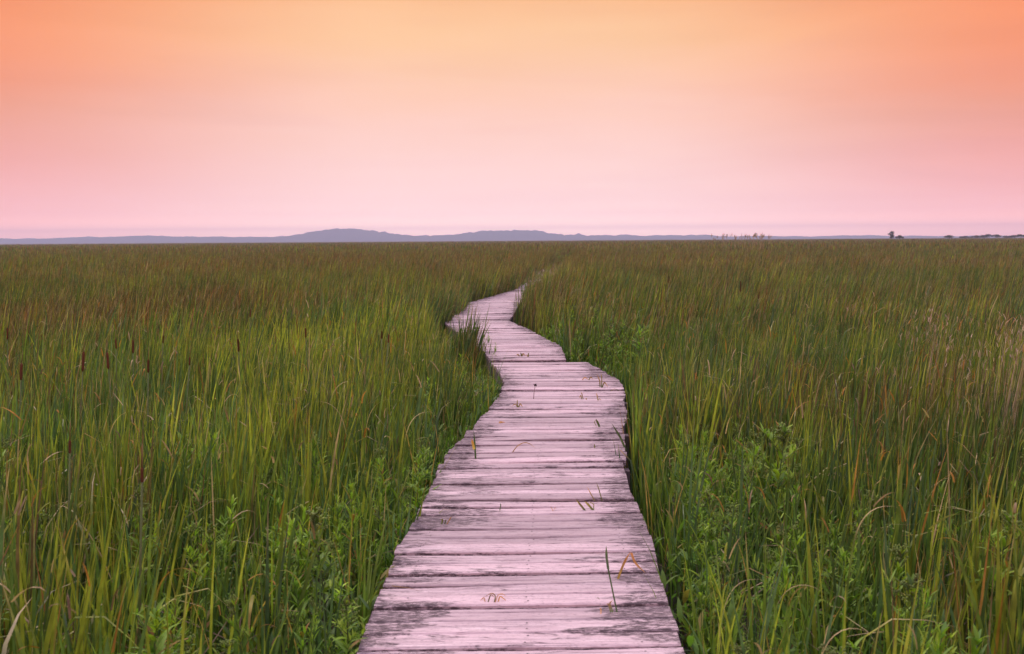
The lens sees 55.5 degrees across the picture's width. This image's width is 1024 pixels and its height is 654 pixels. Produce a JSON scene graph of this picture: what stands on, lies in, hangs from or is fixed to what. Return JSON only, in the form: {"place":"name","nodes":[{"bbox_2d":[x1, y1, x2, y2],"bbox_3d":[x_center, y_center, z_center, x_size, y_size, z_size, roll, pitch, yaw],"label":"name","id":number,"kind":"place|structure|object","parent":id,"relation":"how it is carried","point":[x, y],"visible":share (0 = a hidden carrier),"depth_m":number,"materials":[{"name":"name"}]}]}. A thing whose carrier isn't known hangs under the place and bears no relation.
{"place":"outdoors","nodes":[
{"label":"outdoors","id":0,"kind":"place"},
{"bbox_2d":[0,228,1021,243],"bbox_3d":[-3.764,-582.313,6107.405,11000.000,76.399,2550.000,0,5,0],"label":"hills","id":1,"kind":"structure","parent":0,"point":[337,234],"depth_m":5173.22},
{"bbox_2d":[0,237,1023,653],"bbox_3d":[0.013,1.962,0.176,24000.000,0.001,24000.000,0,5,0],"label":"ground","id":2,"kind":"structure","parent":0,"point":[436,463],"depth_m":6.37,"materials":[{"name":"green plant"}]},
{"bbox_2d":[0,433,22,504],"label":"leafy plant","id":3,"kind":"object","parent":2,"relation":"on","point":[3,444],"visible":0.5,"depth_m":5.68,"materials":[{"name":"green plant"}]},
{"bbox_2d":[0,583,28,653],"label":"bent leaf","id":4,"kind":"object","parent":2,"relation":"on","point":[17,606],"visible":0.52,"depth_m":3.23,"materials":[{"name":"plant"}]},
{"bbox_2d":[19,351,22,450],"bbox_3d":[-3.300,0.796,6.516,0.102,1.279,0.017,-4,6,-38],"label":"cattail spike","id":5,"kind":"object","parent":2,"relation":"on","point":[21,370],"visible":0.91,"depth_m":6.49,"materials":[{"name":"plant"}]},
{"bbox_2d":[24,509,51,570],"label":"leafy plant","id":6,"kind":"object","parent":2,"relation":"on","point":[40,522],"visible":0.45,"depth_m":4.78,"materials":[{"name":"green plant"}]},
{"bbox_2d":[66,420,70,579],"bbox_3d":[-1.902,1.011,4.162,0.041,1.249,0.014,2,6,0],"label":"cattail spike","id":7,"kind":"object","parent":2,"relation":"on","point":[69,446],"visible":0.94,"depth_m":4.11,"materials":[{"name":"plant"}]},
{"bbox_2d":[58,512,104,653],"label":"bent leaf","id":8,"kind":"object","parent":2,"relation":"on","point":[61,581],"visible":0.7,"depth_m":3.53,"materials":[{"name":"green plant"}]},
{"bbox_2d":[79,340,84,435],"bbox_3d":[-3.157,0.736,7.111,0.024,1.292,0.021,5,4,0],"label":"cattail spike","id":9,"kind":"object","parent":2,"relation":"on","point":[83,361],"visible":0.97,"depth_m":7.08,"materials":[{"name":"plant"}]},
{"bbox_2d":[106,349,114,448],"bbox_3d":[-2.778,0.745,6.790,0.036,1.323,0.018,-1,7,0],"label":"cattail spike","id":10,"kind":"object","parent":2,"relation":"on","point":[107,359],"visible":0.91,"depth_m":6.74,"materials":[{"name":"plant"}]},
{"bbox_2d":[104,411,149,527],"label":"bent leaf","id":11,"kind":"object","parent":2,"relation":"on","point":[106,465],"visible":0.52,"depth_m":5.01,"materials":[{"name":"green plant"}]},
{"bbox_2d":[137,444,143,649],"bbox_3d":[-1.369,1.050,3.568,0.055,1.269,0.011,1,6,0],"label":"cattail spike","id":12,"kind":"object","parent":2,"relation":"on","point":[141,519],"visible":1,"depth_m":3.53,"materials":[{"name":"plant"}]},
{"bbox_2d":[125,483,158,587],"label":"leafy plant","id":13,"kind":"object","parent":2,"relation":"on","point":[138,494],"visible":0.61,"depth_m":4.31,"materials":[{"name":"green plant"}]},
{"bbox_2d":[147,349,148,446],"bbox_3d":[-2.473,0.777,6.601,0.022,1.289,0.016,1,2,0],"label":"cattail spike","id":14,"kind":"object","parent":2,"relation":"on","point":[148,390],"visible":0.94,"depth_m":6.59,"materials":[{"name":"plant"}]},
{"bbox_2d":[134,500,169,609],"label":"leafy plant","id":15,"kind":"object","parent":2,"relation":"on","point":[146,518],"visible":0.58,"depth_m":4.55,"materials":[{"name":"green plant"}]},
{"bbox_2d":[118,597,191,653],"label":"leafy plant","id":16,"kind":"object","parent":2,"relation":"on","point":[151,627],"visible":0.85,"depth_m":3.32,"materials":[{"name":"green plant"}]},
{"bbox_2d":[156,595,194,653],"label":"leafy plant","id":17,"kind":"object","parent":2,"relation":"on","point":[176,646],"visible":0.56,"depth_m":3.58,"materials":[{"name":"green plant"}]},
{"bbox_2d":[150,568,200,653],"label":"bent leaf","id":18,"kind":"object","parent":2,"relation":"on","point":[152,622],"visible":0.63,"depth_m":3.36,"materials":[{"name":"green plant"}]},
{"bbox_2d":[168,432,200,505],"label":"leafy plant","id":19,"kind":"object","parent":2,"relation":"on","point":[196,466],"visible":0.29,"depth_m":5.91,"materials":[{"name":"green plant"}]},
{"bbox_2d":[173,632,197,653],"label":"leafy plant","id":20,"kind":"object","parent":2,"relation":"on","point":[188,642],"visible":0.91,"depth_m":3.21,"materials":[{"name":"green plant"}]},
{"bbox_2d":[178,518,217,644],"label":"leafy plant","id":21,"kind":"object","parent":2,"relation":"on","point":[191,530],"visible":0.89,"depth_m":4.15,"materials":[{"name":"green plant"}]},
{"bbox_2d":[178,473,219,554],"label":"leafy plant","id":22,"kind":"object","parent":2,"relation":"on","point":[198,491],"visible":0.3,"depth_m":5.28,"materials":[{"name":"green plant"}]},
{"bbox_2d":[198,432,224,526],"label":"leafy plant","id":23,"kind":"object","parent":2,"relation":"on","point":[214,438],"visible":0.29,"depth_m":5.69,"materials":[{"name":"green plant"}]},
{"bbox_2d":[184,514,240,614],"bbox_3d":[-1.402,1.235,4.568,0.250,0.725,0.244,-1,5,-4],"label":"leafy plant","id":24,"kind":"object","parent":2,"relation":"on","point":[209,532],"visible":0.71,"depth_m":4.54,"materials":[{"name":"green plant"}]},
{"bbox_2d":[212,638,237,653],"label":"leafy plant","id":25,"kind":"object","parent":2,"relation":"on","point":[223,643],"visible":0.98,"depth_m":3.45,"materials":[{"name":"green plant"}]},
{"bbox_2d":[209,494,246,587],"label":"leafy plant","id":26,"kind":"object","parent":2,"relation":"on","point":[230,511],"visible":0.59,"depth_m":4.86,"materials":[{"name":"green plant"}]},
{"bbox_2d":[221,591,257,653],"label":"leafy plant","id":27,"kind":"object","parent":2,"relation":"on","point":[232,605],"visible":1,"depth_m":3.42,"materials":[{"name":"green plant"}]},
{"bbox_2d":[260,540,291,617],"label":"leafy plant","id":28,"kind":"object","parent":2,"relation":"on","point":[273,557],"visible":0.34,"depth_m":4.57,"materials":[{"name":"green plant"}]},
{"bbox_2d":[251,514,306,638],"bbox_3d":[-1.106,1.238,4.635,0.311,0.701,0.324,-1,5,-7],"label":"leafy plant","id":29,"kind":"object","parent":2,"relation":"on","point":[287,542],"visible":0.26,"depth_m":4.59,"materials":[{"name":"green plant"}]},
{"bbox_2d":[262,523,299,583],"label":"leafy plant","id":30,"kind":"object","parent":2,"relation":"on","point":[272,532],"visible":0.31,"depth_m":4.93,"materials":[{"name":"green plant"}]},
{"bbox_2d":[268,488,298,544],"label":"leafy plant","id":31,"kind":"object","parent":2,"relation":"on","point":[277,503],"visible":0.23,"depth_m":5.21,"materials":[{"name":"green plant"}]},
{"bbox_2d":[269,458,301,534],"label":"leafy plant","id":32,"kind":"object","parent":2,"relation":"on","point":[289,482],"visible":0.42,"depth_m":5.48,"materials":[{"name":"green plant"}]},
{"bbox_2d":[286,612,302,653],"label":"leafy plant","id":33,"kind":"object","parent":2,"relation":"on","point":[294,647],"visible":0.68,"depth_m":3.99,"materials":[{"name":"green plant"}]},
{"bbox_2d":[269,503,321,637],"bbox_3d":[-0.982,1.200,4.323,0.242,0.840,0.229,1,5,15],"label":"leafy plant","id":34,"kind":"object","parent":2,"relation":"on","point":[301,568],"visible":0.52,"depth_m":4.32,"materials":[{"name":"green plant"}]},
{"bbox_2d":[280,551,314,645],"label":"leafy plant","id":35,"kind":"object","parent":2,"relation":"on","point":[290,578],"visible":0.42,"depth_m":4.30,"materials":[{"name":"green plant"}]},
{"bbox_2d":[294,622,309,653],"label":"leafy plant","id":36,"kind":"object","parent":2,"relation":"on","point":[301,642],"visible":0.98,"depth_m":3.52,"materials":[{"name":"green plant"}]},
{"bbox_2d":[283,567,322,650],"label":"leafy plant","id":37,"kind":"object","parent":2,"relation":"on","point":[303,610],"visible":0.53,"depth_m":4.08,"materials":[{"name":"green plant"}]},
{"bbox_2d":[296,436,325,505],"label":"leafy plant","id":38,"kind":"object","parent":2,"relation":"on","point":[313,450],"visible":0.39,"depth_m":5.92,"materials":[{"name":"green plant"}]},
{"bbox_2d":[302,597,326,653],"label":"leafy plant","id":39,"kind":"object","parent":2,"relation":"on","point":[316,612],"visible":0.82,"depth_m":3.77,"materials":[{"name":"green plant"}]},
{"bbox_2d":[299,432,329,525],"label":"leafy plant","id":40,"kind":"object","parent":2,"relation":"on","point":[317,468],"visible":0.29,"depth_m":6.08,"materials":[{"name":"green plant"}]},
{"bbox_2d":[297,506,344,649],"bbox_3d":[-0.829,1.199,4.290,0.240,0.846,0.269,-1,5,-7],"label":"leafy plant","id":41,"kind":"object","parent":2,"relation":"on","point":[312,519],"visible":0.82,"depth_m":4.25,"materials":[{"name":"green plant"}]},
{"bbox_2d":[321,629,336,653],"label":"leafy plant","id":42,"kind":"object","parent":2,"relation":"on","point":[329,643],"visible":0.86,"depth_m":3.88,"materials":[{"name":"green plant"}]},
{"bbox_2d":[321,503,346,578],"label":"leafy plant","id":43,"kind":"object","parent":2,"relation":"on","point":[333,527],"visible":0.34,"depth_m":5.18,"materials":[{"name":"green plant"}]},
{"bbox_2d":[325,535,357,611],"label":"leafy plant","id":44,"kind":"object","parent":2,"relation":"on","point":[338,571],"visible":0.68,"depth_m":4.56,"materials":[{"name":"green plant"}]},
{"bbox_2d":[328,493,355,608],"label":"leafy plant","id":45,"kind":"object","parent":2,"relation":"on","point":[337,512],"visible":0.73,"depth_m":4.99,"materials":[{"name":"green plant"}]},
{"bbox_2d":[327,579,360,652],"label":"leafy plant","id":46,"kind":"object","parent":2,"relation":"on","point":[336,599],"visible":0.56,"depth_m":4.00,"materials":[{"name":"green plant"}]},
{"bbox_2d":[330,595,368,653],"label":"leafy plant","id":47,"kind":"object","parent":2,"relation":"on","point":[347,609],"visible":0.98,"depth_m":3.69,"materials":[{"name":"green plant"}]},
{"bbox_2d":[336,478,374,589],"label":"leafy plant","id":48,"kind":"object","parent":2,"relation":"on","point":[352,485],"visible":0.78,"depth_m":4.95,"materials":[{"name":"green plant"}]},
{"bbox_2d":[343,607,367,653],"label":"leafy plant","id":49,"kind":"object","parent":2,"relation":"on","point":[352,618],"visible":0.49,"depth_m":3.94,"materials":[{"name":"green plant"}]},
{"bbox_2d":[361,474,376,557],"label":"leafy plant","id":50,"kind":"object","parent":2,"relation":"on","point":[368,491],"visible":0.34,"depth_m":5.59,"materials":[{"name":"green plant"}]},
{"bbox_2d":[364,456,397,563],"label":"leafy plant","id":51,"kind":"object","parent":2,"relation":"on","point":[382,474],"visible":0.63,"depth_m":5.86,"materials":[{"name":"green plant"}]},
{"bbox_2d":[369,506,392,576],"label":"leafy plant","id":52,"kind":"object","parent":2,"relation":"on","point":[380,533],"visible":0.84,"depth_m":4.92,"materials":[{"name":"green plant"}]},
{"bbox_2d":[386,512,409,560],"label":"leafy plant","id":53,"kind":"object","parent":2,"relation":"on","point":[396,530],"visible":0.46,"depth_m":5.28,"materials":[{"name":"green plant"}]},
{"bbox_2d":[394,482,414,539],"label":"leafy plant","id":54,"kind":"object","parent":2,"relation":"on","point":[404,506],"visible":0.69,"depth_m":5.26,"materials":[{"name":"green plant"}]},
{"bbox_2d":[405,464,429,520],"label":"leafy plant","id":55,"kind":"object","parent":2,"relation":"on","point":[413,488],"visible":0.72,"depth_m":5.89,"materials":[{"name":"green plant"}]},
{"bbox_2d":[405,448,429,504],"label":"leafy plant","id":56,"kind":"object","parent":2,"relation":"on","point":[418,459],"visible":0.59,"depth_m":6.23,"materials":[{"name":"green plant"}]},
{"bbox_2d":[414,446,441,493],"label":"leafy plant","id":57,"kind":"object","parent":2,"relation":"on","point":[431,454],"visible":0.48,"depth_m":6.67,"materials":[{"name":"green plant"}]},
{"bbox_2d":[0,289,1023,653],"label":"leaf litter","id":58,"kind":"object","parent":2,"relation":"on","point":[70,609],"visible":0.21,"depth_m":5.66,"materials":[{"name":"plant"}]},
{"bbox_2d":[357,265,684,653],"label":"boardwalk","id":59,"kind":"structure","parent":2,"relation":"on","point":[532,556],"depth_m":5.02,"materials":[{"name":"grey wood"}]},
{"bbox_2d":[605,547,617,611],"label":"grass stalk","id":60,"kind":"object","parent":59,"relation":"on","point":[606,557],"depth_m":3.99,"materials":[{"name":"green plant"}]},
{"bbox_2d":[630,325,648,364],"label":"leafy plant","id":61,"kind":"object","parent":2,"relation":"on","point":[640,330],"visible":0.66,"depth_m":12.02,"materials":[{"name":"green plant"}]},
{"bbox_2d":[678,569,701,653],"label":"leafy plant","id":62,"kind":"object","parent":2,"relation":"on","point":[689,618],"visible":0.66,"depth_m":4.33,"materials":[{"name":"green plant"}]},
{"bbox_2d":[670,443,709,504],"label":"leafy plant","id":63,"kind":"object","parent":2,"relation":"on","point":[684,468],"visible":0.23,"depth_m":6.16,"materials":[{"name":"green plant"}]},
{"bbox_2d":[676,502,708,574],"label":"leafy plant","id":64,"kind":"object","parent":2,"relation":"on","point":[699,525],"visible":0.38,"depth_m":5.27,"materials":[{"name":"green plant"}]},
{"bbox_2d":[683,471,724,563],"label":"leafy plant","id":65,"kind":"object","parent":2,"relation":"on","point":[707,486],"visible":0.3,"depth_m":5.46,"materials":[{"name":"green plant"}]},
{"bbox_2d":[686,515,726,615],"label":"leafy plant","id":66,"kind":"object","parent":2,"relation":"on","point":[695,549],"visible":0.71,"depth_m":4.61,"materials":[{"name":"green plant"}]},
{"bbox_2d":[689,585,725,653],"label":"leafy plant","id":67,"kind":"object","parent":2,"relation":"on","point":[702,598],"visible":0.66,"depth_m":4.09,"materials":[{"name":"green plant"}]},
{"bbox_2d":[696,486,729,602],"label":"leafy plant","id":68,"kind":"object","parent":2,"relation":"on","point":[714,542],"visible":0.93,"depth_m":4.63,"materials":[{"name":"green plant"}]},
{"bbox_2d":[701,452,725,526],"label":"leafy plant","id":69,"kind":"object","parent":2,"relation":"on","point":[707,471],"visible":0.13,"depth_m":5.97,"materials":[{"name":"green plant"}]},
{"bbox_2d":[700,458,729,563],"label":"leafy plant","id":70,"kind":"object","parent":2,"relation":"on","point":[707,483],"visible":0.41,"depth_m":5.83,"materials":[{"name":"green plant"}]},
{"bbox_2d":[694,552,746,653],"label":"leafy plant","id":71,"kind":"object","parent":2,"relation":"on","point":[721,567],"visible":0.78,"depth_m":4.13,"materials":[{"name":"green plant"}]},
{"bbox_2d":[721,451,734,526],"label":"leafy plant","id":72,"kind":"object","parent":2,"relation":"on","point":[730,464],"visible":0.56,"depth_m":6.31,"materials":[{"name":"green plant"}]},
{"bbox_2d":[718,500,746,585],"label":"leafy plant","id":73,"kind":"object","parent":2,"relation":"on","point":[734,516],"visible":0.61,"depth_m":4.93,"materials":[{"name":"green plant"}]},
{"bbox_2d":[724,467,746,540],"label":"leafy plant","id":74,"kind":"object","parent":2,"relation":"on","point":[737,471],"visible":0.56,"depth_m":5.54,"materials":[{"name":"green plant"}]},
{"bbox_2d":[718,444,761,531],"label":"leafy plant","id":75,"kind":"object","parent":2,"relation":"on","point":[750,462],"visible":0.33,"depth_m":5.79,"materials":[{"name":"green plant"}]},
{"bbox_2d":[731,422,750,485],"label":"leafy plant","id":76,"kind":"object","parent":2,"relation":"on","point":[740,439],"visible":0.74,"depth_m":6.45,"materials":[{"name":"green plant"}]},
{"bbox_2d":[737,463,763,595],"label":"leafy plant","id":77,"kind":"object","parent":2,"relation":"on","point":[749,471],"visible":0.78,"depth_m":5.33,"materials":[{"name":"green plant"}]},
{"bbox_2d":[740,429,769,488],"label":"leafy plant","id":78,"kind":"object","parent":2,"relation":"on","point":[757,439],"visible":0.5,"depth_m":6.27,"materials":[{"name":"green plant"}]},
{"bbox_2d":[755,463,775,541],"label":"leafy plant","id":79,"kind":"object","parent":2,"relation":"on","point":[763,476],"visible":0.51,"depth_m":5.75,"materials":[{"name":"green plant"}]},
{"bbox_2d":[751,543,785,653],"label":"leafy plant","id":80,"kind":"object","parent":2,"relation":"on","point":[769,561],"visible":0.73,"depth_m":4.10,"materials":[{"name":"green plant"}]},
{"bbox_2d":[742,422,799,590],"bbox_3d":[1.454,1.012,5.391,0.316,1.001,0.344,-1,5,-4],"label":"leafy plant","id":81,"kind":"object","parent":2,"relation":"on","point":[782,456],"visible":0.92,"depth_m":5.36,"materials":[{"name":"green plant"}]},
{"bbox_2d":[758,520,805,649],"bbox_3d":[1.196,1.228,4.343,0.205,0.747,0.252,2,6,28],"label":"leafy plant","id":82,"kind":"object","parent":2,"relation":"on","point":[781,534],"visible":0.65,"depth_m":4.33,"materials":[{"name":"green plant"}]},
{"bbox_2d":[770,560,803,653],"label":"leafy plant","id":83,"kind":"object","parent":2,"relation":"on","point":[785,574],"visible":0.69,"depth_m":3.89,"materials":[{"name":"green plant"}]},
{"bbox_2d":[766,484,809,623],"bbox_3d":[1.419,1.161,4.865,0.234,0.788,0.265,-6,9,-8],"label":"leafy plant","id":84,"kind":"object","parent":2,"relation":"on","point":[790,531],"visible":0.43,"depth_m":4.86,"materials":[{"name":"green plant"}]},
{"bbox_2d":[779,463,806,536],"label":"leafy plant","id":85,"kind":"object","parent":2,"relation":"on","point":[797,471],"visible":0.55,"depth_m":5.49,"materials":[{"name":"green plant"}]},
{"bbox_2d":[809,558,825,631],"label":"leafy plant","id":86,"kind":"object","parent":2,"relation":"on","point":[817,570],"visible":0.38,"depth_m":4.45,"materials":[{"name":"green plant"}]},
{"bbox_2d":[816,515,845,586],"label":"leafy plant","id":87,"kind":"object","parent":2,"relation":"on","point":[830,539],"visible":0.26,"depth_m":5.12,"materials":[{"name":"green plant"}]},
{"bbox_2d":[814,523,859,612],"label":"leafy plant","id":88,"kind":"object","parent":2,"relation":"on","point":[832,543],"visible":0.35,"depth_m":4.67,"materials":[{"name":"green plant"}]},
{"bbox_2d":[818,635,865,653],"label":"leafy plant","id":89,"kind":"object","parent":2,"relation":"on","point":[827,650],"visible":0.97,"depth_m":2.96,"materials":[{"name":"green plant"}]},
{"bbox_2d":[811,545,883,653],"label":"leafy plant","id":90,"kind":"object","parent":2,"relation":"on","point":[843,555],"visible":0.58,"depth_m":4.07,"materials":[{"name":"green plant"}]},
{"bbox_2d":[849,522,878,616],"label":"leafy plant","id":91,"kind":"object","parent":2,"relation":"on","point":[855,526],"visible":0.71,"depth_m":4.39,"materials":[{"name":"green plant"}]},
{"bbox_2d":[846,506,892,607],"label":"bent leaf","id":92,"kind":"object","parent":2,"relation":"on","point":[848,578],"visible":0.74,"depth_m":3.71,"materials":[{"name":"plant"}]},
{"bbox_2d":[848,485,892,627],"bbox_3d":[1.745,1.157,4.758,0.239,0.811,0.239,-4,6,-38],"label":"leafy plant","id":93,"kind":"object","parent":2,"relation":"on","point":[870,522],"visible":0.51,"depth_m":4.72,"materials":[{"name":"green plant"}]},
{"bbox_2d":[863,541,909,653],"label":"leafy plant","id":94,"kind":"object","parent":2,"relation":"on","point":[899,570],"visible":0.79,"depth_m":3.77,"materials":[{"name":"green plant"}]},
{"bbox_2d":[883,568,943,653],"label":"leafy plant","id":95,"kind":"object","parent":2,"relation":"on","point":[911,583],"visible":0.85,"depth_m":3.40,"materials":[{"name":"green plant"}]},
{"bbox_2d":[902,582,937,653],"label":"leafy plant","id":96,"kind":"object","parent":2,"relation":"on","point":[928,600],"visible":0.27,"depth_m":3.59,"materials":[{"name":"green plant"}]},
{"bbox_2d":[899,294,969,422],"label":"dry reeds","id":97,"kind":"object","parent":2,"relation":"on","point":[948,317],"visible":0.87,"depth_m":7.76,"materials":[{"name":"brown plant"}]},
{"bbox_2d":[913,620,957,653],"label":"leafy plant","id":98,"kind":"object","parent":2,"relation":"on","point":[939,648],"visible":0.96,"depth_m":3.04,"materials":[{"name":"green plant"}]},
{"bbox_2d":[934,481,962,572],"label":"leafy plant","id":99,"kind":"object","parent":2,"relation":"on","point":[940,488],"visible":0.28,"depth_m":4.77,"materials":[{"name":"green plant"}]},
{"bbox_2d":[949,624,987,653],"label":"leafy plant","id":100,"kind":"object","parent":2,"relation":"on","point":[974,644],"visible":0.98,"depth_m":3.13,"materials":[{"name":"green plant"}]},
{"bbox_2d":[944,312,1023,447],"bbox_3d":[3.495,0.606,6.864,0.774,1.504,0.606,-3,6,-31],"label":"dry reeds","id":101,"kind":"object","parent":2,"relation":"on","point":[1015,359],"visible":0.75,"depth_m":6.88,"materials":[{"name":"brown plant"}]},
{"bbox_2d":[947,508,1023,653],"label":"leafy plant","id":102,"kind":"object","parent":2,"relation":"on","point":[1005,530],"visible":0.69,"depth_m":3.81,"materials":[{"name":"green plant"}]},
{"bbox_2d":[0,0,1023,238],"label":"sky","id":103,"kind":"structure","parent":0,"point":[197,118],"materials":[{"name":"pink"}]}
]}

